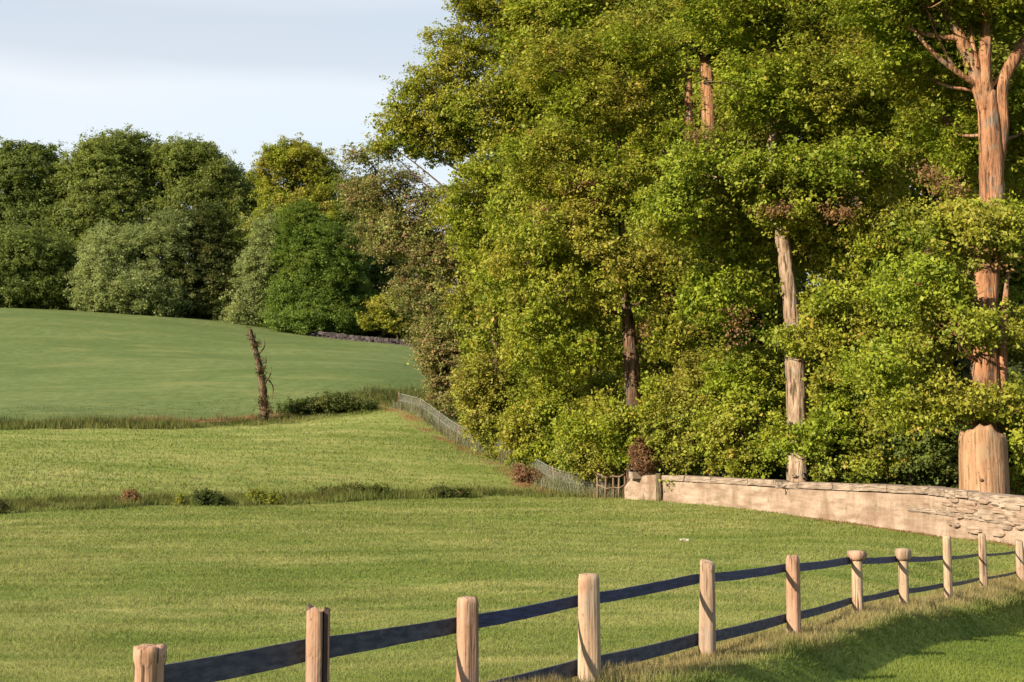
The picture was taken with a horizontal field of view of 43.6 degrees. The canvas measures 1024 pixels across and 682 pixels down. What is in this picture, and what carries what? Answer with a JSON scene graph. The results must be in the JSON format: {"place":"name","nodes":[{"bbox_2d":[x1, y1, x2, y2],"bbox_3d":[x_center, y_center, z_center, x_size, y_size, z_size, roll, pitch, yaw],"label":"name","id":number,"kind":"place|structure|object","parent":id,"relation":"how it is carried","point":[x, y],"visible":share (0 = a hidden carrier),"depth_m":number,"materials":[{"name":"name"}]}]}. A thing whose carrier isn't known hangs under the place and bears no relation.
{"place":"outdoors","nodes":[
{"label":"outdoors","id":0,"kind":"place"},
{"bbox_2d":[0,308,430,423],"bbox_3d":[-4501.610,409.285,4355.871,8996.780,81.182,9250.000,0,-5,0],"label":"hill field","id":1,"kind":"structure","parent":0,"point":[74,360],"depth_m":107.41,"materials":[{"name":"green plant"}]},
{"bbox_2d":[0,136,76,247],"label":"dome tree","id":2,"kind":"object","parent":1,"relation":"on","point":[24,199],"visible":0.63,"depth_m":171.12,"materials":[{"name":"green plant"}]},
{"bbox_2d":[0,218,80,310],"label":"round bush","id":3,"kind":"object","parent":1,"relation":"on","point":[36,269],"visible":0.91,"depth_m":154.08,"materials":[{"name":"green plant"}]},
{"bbox_2d":[39,123,180,250],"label":"dome tree","id":4,"kind":"object","parent":1,"relation":"on","point":[106,182],"visible":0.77,"depth_m":168.31,"materials":[{"name":"green plant"}]},
{"bbox_2d":[62,205,201,317],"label":"round bush","id":5,"kind":"object","parent":1,"relation":"on","point":[117,270],"visible":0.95,"depth_m":151.45,"materials":[{"name":"green plant"}]},
{"bbox_2d":[131,132,262,267],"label":"dome tree","id":6,"kind":"object","parent":1,"relation":"on","point":[205,168],"visible":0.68,"depth_m":168.15,"materials":[{"name":"green plant"}]},
{"bbox_2d":[154,200,253,320],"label":"round bush","id":7,"kind":"object","parent":1,"relation":"on","point":[214,256],"visible":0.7,"depth_m":153.84,"materials":[{"name":"green plant"}]},
{"bbox_2d":[0,384,457,429],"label":"boundary grass","id":8,"kind":"structure","parent":1,"relation":"on","point":[86,422],"depth_m":79.08,"materials":[{"name":"green plant"}]},
{"bbox_2d":[67,271,422,343],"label":"undergrowth","id":9,"kind":"object","parent":1,"relation":"on","point":[375,333],"visible":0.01,"depth_m":152.23,"materials":[{"name":"green plant"}]},
{"bbox_2d":[214,204,289,326],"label":"round bush","id":10,"kind":"object","parent":1,"relation":"on","point":[242,311],"visible":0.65,"depth_m":151.01,"materials":[{"name":"green plant"}]},
{"bbox_2d":[226,167,280,254],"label":"dome tree","id":11,"kind":"object","parent":1,"relation":"on","point":[249,182],"depth_m":181.57,"materials":[{"name":"green plant"}]},
{"bbox_2d":[242,325,274,419],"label":"leaning snag","id":12,"kind":"object","parent":1,"relation":"on","point":[264,405],"visible":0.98,"depth_m":81.89,"materials":[{"name":"brown plant"}]},
{"bbox_2d":[233,132,358,254],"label":"autumn tree","id":13,"kind":"object","parent":1,"relation":"on","point":[309,174],"visible":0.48,"depth_m":158.61,"materials":[{"name":"green plant"}]},
{"bbox_2d":[255,197,377,335],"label":"round bush","id":14,"kind":"object","parent":1,"relation":"on","point":[316,286],"visible":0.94,"depth_m":146.94,"materials":[{"name":"green plant"}]},
{"bbox_2d":[284,329,420,346],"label":"dry stone wall","id":15,"kind":"structure","parent":1,"relation":"on","point":[335,335],"depth_m":141.23,"materials":[{"name":"grey stone"}]},
{"bbox_2d":[354,288,425,338],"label":"tree","id":16,"kind":"object","parent":1,"relation":"on","point":[393,320],"visible":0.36,"depth_m":140.24,"materials":[{"name":"green plant"}]},
{"bbox_2d":[327,173,456,313],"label":"dome tree","id":17,"kind":"object","parent":1,"relation":"on","point":[378,278],"visible":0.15,"depth_m":155.04,"materials":[{"name":"green plant"}]},
{"bbox_2d":[0,406,557,510],"bbox_3d":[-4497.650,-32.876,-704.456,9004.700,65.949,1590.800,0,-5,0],"label":"bank field","id":18,"kind":"structure","parent":0,"point":[404,417],"depth_m":63.08,"materials":[{"name":"green plant"}]},
{"bbox_2d":[115,487,144,502],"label":"bush","id":19,"kind":"object","parent":18,"relation":"on","point":[129,493],"visible":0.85,"depth_m":44.92,"materials":[{"name":"brown plant"}]},
{"bbox_2d":[173,491,185,503],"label":"bush","id":20,"kind":"object","parent":18,"relation":"on","point":[180,497],"visible":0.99,"depth_m":45.43,"materials":[{"name":"green plant"}]},
{"bbox_2d":[241,484,282,504],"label":"bush","id":21,"kind":"object","parent":18,"relation":"on","point":[260,495],"visible":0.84,"depth_m":46.70,"materials":[{"name":"green plant"}]},
{"bbox_2d":[275,390,378,414],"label":"bush","id":22,"kind":"object","parent":18,"relation":"on","point":[345,402],"visible":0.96,"depth_m":83.76,"materials":[{"name":"green plant"}]},
{"bbox_2d":[312,480,397,496],"bbox_3d":[-6.343,6.085,51.568,3.455,0.950,1.930,0,-5,0],"label":"bush","id":23,"kind":"object","parent":18,"relation":"on","point":[349,486],"visible":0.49,"depth_m":51.34,"materials":[{"name":"green plant"}]},
{"bbox_2d":[331,139,487,412],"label":"thin tree","id":24,"kind":"object","parent":18,"relation":"on","point":[391,224],"visible":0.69,"depth_m":84.17,"materials":[{"name":"green plant"}]},
{"bbox_2d":[424,479,473,498],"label":"bush","id":25,"kind":"object","parent":18,"relation":"on","point":[459,492],"visible":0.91,"depth_m":51.98,"materials":[{"name":"green plant"}]},
{"bbox_2d":[410,303,501,418],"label":"shrub","id":26,"kind":"object","parent":18,"relation":"on","point":[439,359],"visible":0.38,"depth_m":81.30,"materials":[{"name":"green plant"}]},
{"bbox_2d":[479,443,504,458],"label":"bush","id":27,"kind":"object","parent":18,"relation":"on","point":[490,451],"visible":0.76,"depth_m":67.20,"materials":[{"name":"green plant"}]},
{"bbox_2d":[445,337,539,453],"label":"shrub","id":28,"kind":"object","parent":18,"relation":"on","point":[495,394],"visible":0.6,"depth_m":68.94,"materials":[{"name":"green plant"}]},
{"bbox_2d":[398,392,603,493],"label":"wire fence","id":29,"kind":"object","parent":18,"relation":"on","point":[553,468],"visible":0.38,"depth_m":73.56,"materials":[{"name":"grey metal"}]},
{"bbox_2d":[389,394,623,497],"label":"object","id":30,"kind":"object","parent":18,"relation":"on","point":[447,431],"visible":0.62,"depth_m":66.48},
{"bbox_2d":[509,463,567,483],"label":"bush","id":31,"kind":"object","parent":18,"relation":"on","point":[521,473],"visible":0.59,"depth_m":59.84,"materials":[{"name":"brown plant"}]},
{"bbox_2d":[547,366,667,489],"bbox_3d":[4.490,3.784,54.699,6.049,5.730,4.868,0,-5,0],"label":"shrub","id":32,"kind":"object","parent":18,"relation":"on","point":[586,465],"visible":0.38,"depth_m":53.71,"materials":[{"name":"green plant"}]},
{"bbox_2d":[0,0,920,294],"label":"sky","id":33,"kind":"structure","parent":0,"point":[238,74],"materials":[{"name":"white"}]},
{"bbox_2d":[0,495,1023,681],"bbox_3d":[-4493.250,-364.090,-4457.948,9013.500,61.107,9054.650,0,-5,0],"label":"meadow","id":34,"kind":"structure","parent":0,"point":[528,575],"depth_m":23.28,"materials":[{"name":"green plant"}]},
{"bbox_2d":[0,498,9,514],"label":"bush","id":35,"kind":"object","parent":34,"relation":"on","point":[3,505],"visible":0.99,"depth_m":41.60,"materials":[{"name":"green plant"}]},
{"bbox_2d":[189,486,227,505],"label":"bush","id":36,"kind":"object","parent":34,"relation":"on","point":[207,497],"visible":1,"depth_m":45.55,"materials":[{"name":"green plant"}]},
{"bbox_2d":[0,481,621,512],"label":"ditch grass","id":37,"kind":"structure","parent":34,"relation":"on","point":[91,503],"depth_m":47.63,"materials":[{"name":"green plant"}]},
{"bbox_2d":[133,533,1023,681],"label":"post fence","id":38,"kind":"object","parent":34,"relation":"on","point":[317,648],"visible":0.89,"depth_m":11.71,"materials":[{"name":"brown wood"}]},
{"bbox_2d":[596,472,625,498],"bbox_3d":[3.968,5.836,51.248,1.260,1.183,0.174,-2,-6,24],"label":"stick fence","id":39,"kind":"object","parent":34,"relation":"on","point":[613,487],"visible":0.86,"depth_m":51.24,"materials":[{"name":"brown wood"}]},
{"bbox_2d":[625,471,656,500],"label":"wall block","id":40,"kind":"structure","parent":34,"relation":"on","point":[637,486],"depth_m":48.94,"materials":[{"name":"stone"}]},
{"bbox_2d":[626,436,661,498],"bbox_3d":[5.063,4.858,48.945,1.429,2.473,1.460,0,-5,0],"label":"bush","id":41,"kind":"object","parent":34,"relation":"on","point":[641,455],"visible":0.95,"depth_m":48.73,"materials":[{"name":"brown plant"}]},
{"bbox_2d":[655,473,661,501],"bbox_3d":[5.531,5.558,48.147,0.230,1.171,0.212,3,-6,-28],"label":"gate post","id":42,"kind":"object","parent":34,"relation":"on","point":[659,489],"visible":0.86,"depth_m":48.08,"materials":[{"name":"brown wood"}]},
{"bbox_2d":[661,475,1023,547],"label":"boundary wall","id":43,"kind":"structure","parent":34,"relation":"on","point":[924,509],"depth_m":38.62,"materials":[{"name":"stone"}]},
{"bbox_2d":[947,520,958,524],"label":"rubble stone","id":44,"kind":"object","parent":43,"relation":"on","point":[950,522],"visible":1,"depth_m":34.11,"materials":[{"name":"beige stone"}]},
{"bbox_2d":[950,498,958,502],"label":"rubble stone","id":45,"kind":"object","parent":43,"relation":"on","point":[954,500],"visible":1,"depth_m":34.09,"materials":[{"name":"beige stone"}]},
{"bbox_2d":[952,523,960,526],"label":"rubble stone","id":46,"kind":"object","parent":43,"relation":"on","point":[956,525],"visible":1,"depth_m":33.93,"materials":[{"name":"beige stone"}]},
{"bbox_2d":[955,514,964,518],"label":"rubble stone","id":47,"kind":"object","parent":43,"relation":"on","point":[961,516],"visible":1,"depth_m":33.82,"materials":[{"name":"beige stone"}]},
{"bbox_2d":[955,507,969,512],"bbox_3d":[11.929,4.454,33.765,0.197,0.209,0.590,2,-5,-22],"label":"rubble stone","id":48,"kind":"object","parent":43,"relation":"on","point":[961,510],"visible":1,"depth_m":33.74,"materials":[{"name":"beige stone"}]},
{"bbox_2d":[958,503,969,507],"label":"rubble stone","id":49,"kind":"object","parent":43,"relation":"on","point":[963,505],"visible":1,"depth_m":33.71,"materials":[{"name":"beige stone"}]},
{"bbox_2d":[964,500,977,505],"bbox_3d":[12.037,4.248,33.529,0.191,0.176,0.476,3,-6,-28],"label":"rubble stone","id":50,"kind":"object","parent":43,"relation":"on","point":[971,502],"visible":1,"depth_m":33.44,"materials":[{"name":"beige stone"}]},
{"bbox_2d":[966,525,981,530],"bbox_3d":[12.071,4.895,33.355,0.220,0.181,0.510,2,-5,-22],"label":"rubble stone","id":51,"kind":"object","parent":43,"relation":"on","point":[972,527],"visible":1,"depth_m":33.24,"materials":[{"name":"beige stone"}]},
{"bbox_2d":[969,530,981,534],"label":"rubble stone","id":52,"kind":"object","parent":43,"relation":"on","point":[977,532],"visible":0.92,"depth_m":33.21,"materials":[{"name":"beige stone"}]},
{"bbox_2d":[978,499,991,503],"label":"rubble stone","id":53,"kind":"object","parent":43,"relation":"on","point":[980,501],"visible":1,"depth_m":33.00,"materials":[{"name":"beige stone"}]},
{"bbox_2d":[977,510,994,516],"bbox_3d":[12.234,4.444,32.976,0.200,0.222,0.645,3,-6,-28],"label":"rubble stone","id":54,"kind":"object","parent":43,"relation":"on","point":[980,513],"visible":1,"depth_m":32.96,"materials":[{"name":"beige stone"}]},
{"bbox_2d":[982,515,995,520],"bbox_3d":[12.281,4.534,32.850,0.202,0.168,0.505,2,-5,-22],"label":"rubble stone","id":55,"kind":"object","parent":43,"relation":"on","point":[988,517],"visible":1,"depth_m":32.79,"materials":[{"name":"beige stone"}]},
{"bbox_2d":[990,530,1005,536],"bbox_3d":[12.391,4.887,32.537,0.194,0.189,0.488,2,-5,-23],"label":"rubble stone","id":56,"kind":"object","parent":43,"relation":"on","point":[999,533],"visible":1,"depth_m":32.46,"materials":[{"name":"beige stone"}]},
{"bbox_2d":[1000,524,1012,530],"bbox_3d":[12.485,4.689,32.251,0.194,0.162,0.491,2,-6,-24],"label":"rubble stone","id":57,"kind":"object","parent":43,"relation":"on","point":[1005,527],"visible":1,"depth_m":32.18,"materials":[{"name":"beige stone"}]},
{"bbox_2d":[1003,520,1014,525],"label":"rubble stone","id":58,"kind":"object","parent":43,"relation":"on","point":[1007,522],"visible":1,"depth_m":32.08,"materials":[{"name":"beige stone"}]},
{"bbox_2d":[1004,511,1015,517],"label":"rubble stone","id":59,"kind":"object","parent":43,"relation":"on","point":[1008,514],"visible":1,"depth_m":32.09,"materials":[{"name":"beige stone"}]},
{"bbox_2d":[1004,503,1021,510],"bbox_3d":[12.563,4.153,32.060,0.207,0.204,0.560,2,-6,-24],"label":"rubble stone","id":60,"kind":"object","parent":43,"relation":"on","point":[1010,506],"visible":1,"depth_m":31.99,"materials":[{"name":"beige stone"}]},
{"bbox_2d":[1010,517,1023,525],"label":"rubble stone","id":61,"kind":"object","parent":43,"relation":"on","point":[1018,522],"visible":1,"depth_m":31.79,"materials":[{"name":"beige stone"}]},
{"bbox_2d":[1016,512,1023,519],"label":"rubble stone","id":62,"kind":"object","parent":43,"relation":"on","point":[1020,515],"visible":1,"depth_m":31.68,"materials":[{"name":"beige stone"}]},
{"bbox_2d":[1016,498,1023,503],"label":"rubble stone","id":63,"kind":"object","parent":43,"relation":"on","point":[1020,501],"visible":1,"depth_m":31.73,"materials":[{"name":"beige stone"}]},
{"bbox_2d":[425,354,780,490],"bbox_3d":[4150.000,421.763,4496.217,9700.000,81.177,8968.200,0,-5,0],"label":"woodland floor","id":64,"kind":"structure","parent":0,"point":[621,483],"depth_m":63.90,"materials":[{"name":"brown soil"}]},
{"bbox_2d":[444,188,516,337],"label":"oak tree","id":65,"kind":"object","parent":64,"relation":"on","point":[485,278],"depth_m":84.12,"materials":[{"name":"green plant"}]},
{"bbox_2d":[358,0,636,370],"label":"oak tree","id":66,"kind":"object","parent":64,"relation":"on","point":[467,116],"visible":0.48,"depth_m":75.04,"materials":[{"name":"green plant"}]},
{"bbox_2d":[490,335,609,479],"bbox_3d":[2.098,3.273,62.563,6.318,8.535,5.658,0,-5,0],"label":"shrub","id":67,"kind":"object","parent":64,"relation":"on","point":[524,432],"visible":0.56,"depth_m":61.88,"materials":[{"name":"green plant"}]},
{"bbox_2d":[447,0,661,397],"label":"oak tree","id":68,"kind":"object","parent":64,"relation":"on","point":[575,13],"visible":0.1,"depth_m":70.63,"materials":[{"name":"green plant"}]},
{"bbox_2d":[469,2,745,483],"bbox_3d":[3.876,-3.909,52.670,11.366,20.681,7.804,0,-5,0],"label":"oak tree","id":69,"kind":"object","parent":64,"relation":"on","point":[594,75],"visible":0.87,"depth_m":51.69,"materials":[{"name":"green plant"}]},
{"bbox_2d":[621,341,742,490],"bbox_3d":[6.814,3.087,49.278,5.350,6.133,4.157,0,-5,0],"label":"shrub","id":70,"kind":"object","parent":64,"relation":"on","point":[677,455],"visible":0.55,"depth_m":48.71,"materials":[{"name":"green plant"}]},
{"bbox_2d":[578,0,808,476],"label":"oak tree","id":71,"kind":"object","parent":64,"relation":"on","point":[708,105],"visible":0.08,"depth_m":59.74,"materials":[{"name":"green plant"}]},
{"bbox_2d":[640,46,808,360],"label":"oak tree","id":72,"kind":"object","parent":64,"relation":"on","point":[697,68],"visible":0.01,"depth_m":67.09,"materials":[{"name":"green plant"}]},
{"bbox_2d":[686,329,811,482],"bbox_3d":[8.341,2.647,45.886,3.914,6.539,4.532,3,-6,-30],"label":"shrub","id":73,"kind":"object","parent":64,"relation":"on","point":[734,456],"visible":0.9,"depth_m":45.32,"materials":[{"name":"green plant"}]},
{"bbox_2d":[481,320,1023,495],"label":"undergrowth","id":74,"kind":"object","parent":64,"relation":"on","point":[965,362],"visible":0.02,"depth_m":48.21,"materials":[{"name":"green plant"}]},
{"bbox_2d":[611,0,957,481],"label":"oak tree","id":75,"kind":"object","parent":64,"relation":"on","point":[843,231],"visible":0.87,"depth_m":42.67,"materials":[{"name":"leaf"},{"name":"reddish-tan bark"}]},
{"bbox_2d":[728,14,940,395],"bbox_3d":[16.219,-8.110,62.891,14.055,31.391,12.573,0,-5,0],"label":"oak tree","id":76,"kind":"object","parent":64,"relation":"on","point":[801,287],"visible":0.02,"depth_m":60.46,"materials":[{"name":"green plant"}]},
{"bbox_2d":[794,387,915,491],"bbox_3d":[11.245,3.491,42.087,4.068,4.468,3.908,0,-5,0],"label":"shrub","id":77,"kind":"object","parent":64,"relation":"on","point":[835,464],"visible":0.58,"depth_m":41.30,"materials":[{"name":"green plant"}]},
{"bbox_2d":[787,0,1023,462],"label":"oak tree","id":78,"kind":"object","parent":64,"relation":"on","point":[989,132],"visible":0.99,"depth_m":36.58,"materials":[{"name":"green plant"}]},
{"bbox_2d":[804,0,1023,360],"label":"oak tree","id":79,"kind":"object","parent":64,"relation":"on","point":[971,184],"visible":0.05,"depth_m":55.11,"materials":[{"name":"green plant"}]},
{"bbox_2d":[864,379,1010,491],"bbox_3d":[13.724,3.394,41.193,5.029,4.644,4.189,-1,-5,15],"label":"shrub","id":80,"kind":"object","parent":64,"relation":"on","point":[919,465],"visible":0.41,"depth_m":40.82,"materials":[{"name":"green plant"}]},
{"bbox_2d":[914,7,1023,365],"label":"oak tree","id":81,"kind":"object","parent":64,"relation":"on","point":[1000,54],"visible":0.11,"depth_m":50.73,"materials":[{"name":"green plant"}]},
{"bbox_2d":[995,378,1023,495],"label":"shrub","id":82,"kind":"object","parent":64,"relation":"on","point":[1016,442],"visible":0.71,"depth_m":34.69,"materials":[{"name":"green plant"}]},
{"bbox_2d":[572,0,698,472],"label":"oak tree","id":83,"kind":"object","parent":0,"point":[612,193],"depth_m":76.21,"materials":[{"name":"green plant"}]},
{"bbox_2d":[685,604,1023,681],"bbox_3d":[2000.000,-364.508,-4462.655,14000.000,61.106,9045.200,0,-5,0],"label":"lawn","id":84,"kind":"structure","parent":0,"point":[834,672],"depth_m":16.29,"materials":[{"name":"green plant"}]},
{"bbox_2d":[378,566,1023,681],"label":"dry grass","id":85,"kind":"structure","parent":84,"relation":"on","point":[1004,592],"depth_m":16.23,"materials":[{"name":"green plant"}]},
{"bbox_2d":[958,424,1009,498],"bbox_3d":[12.671,3.701,34.300,1.353,2.942,1.360,0,-5,0],"label":"broken stump","id":86,"kind":"object","parent":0,"point":[983,460],"visible":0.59,"depth_m":33.83,"materials":[{"name":"brown wood"}]}
]}

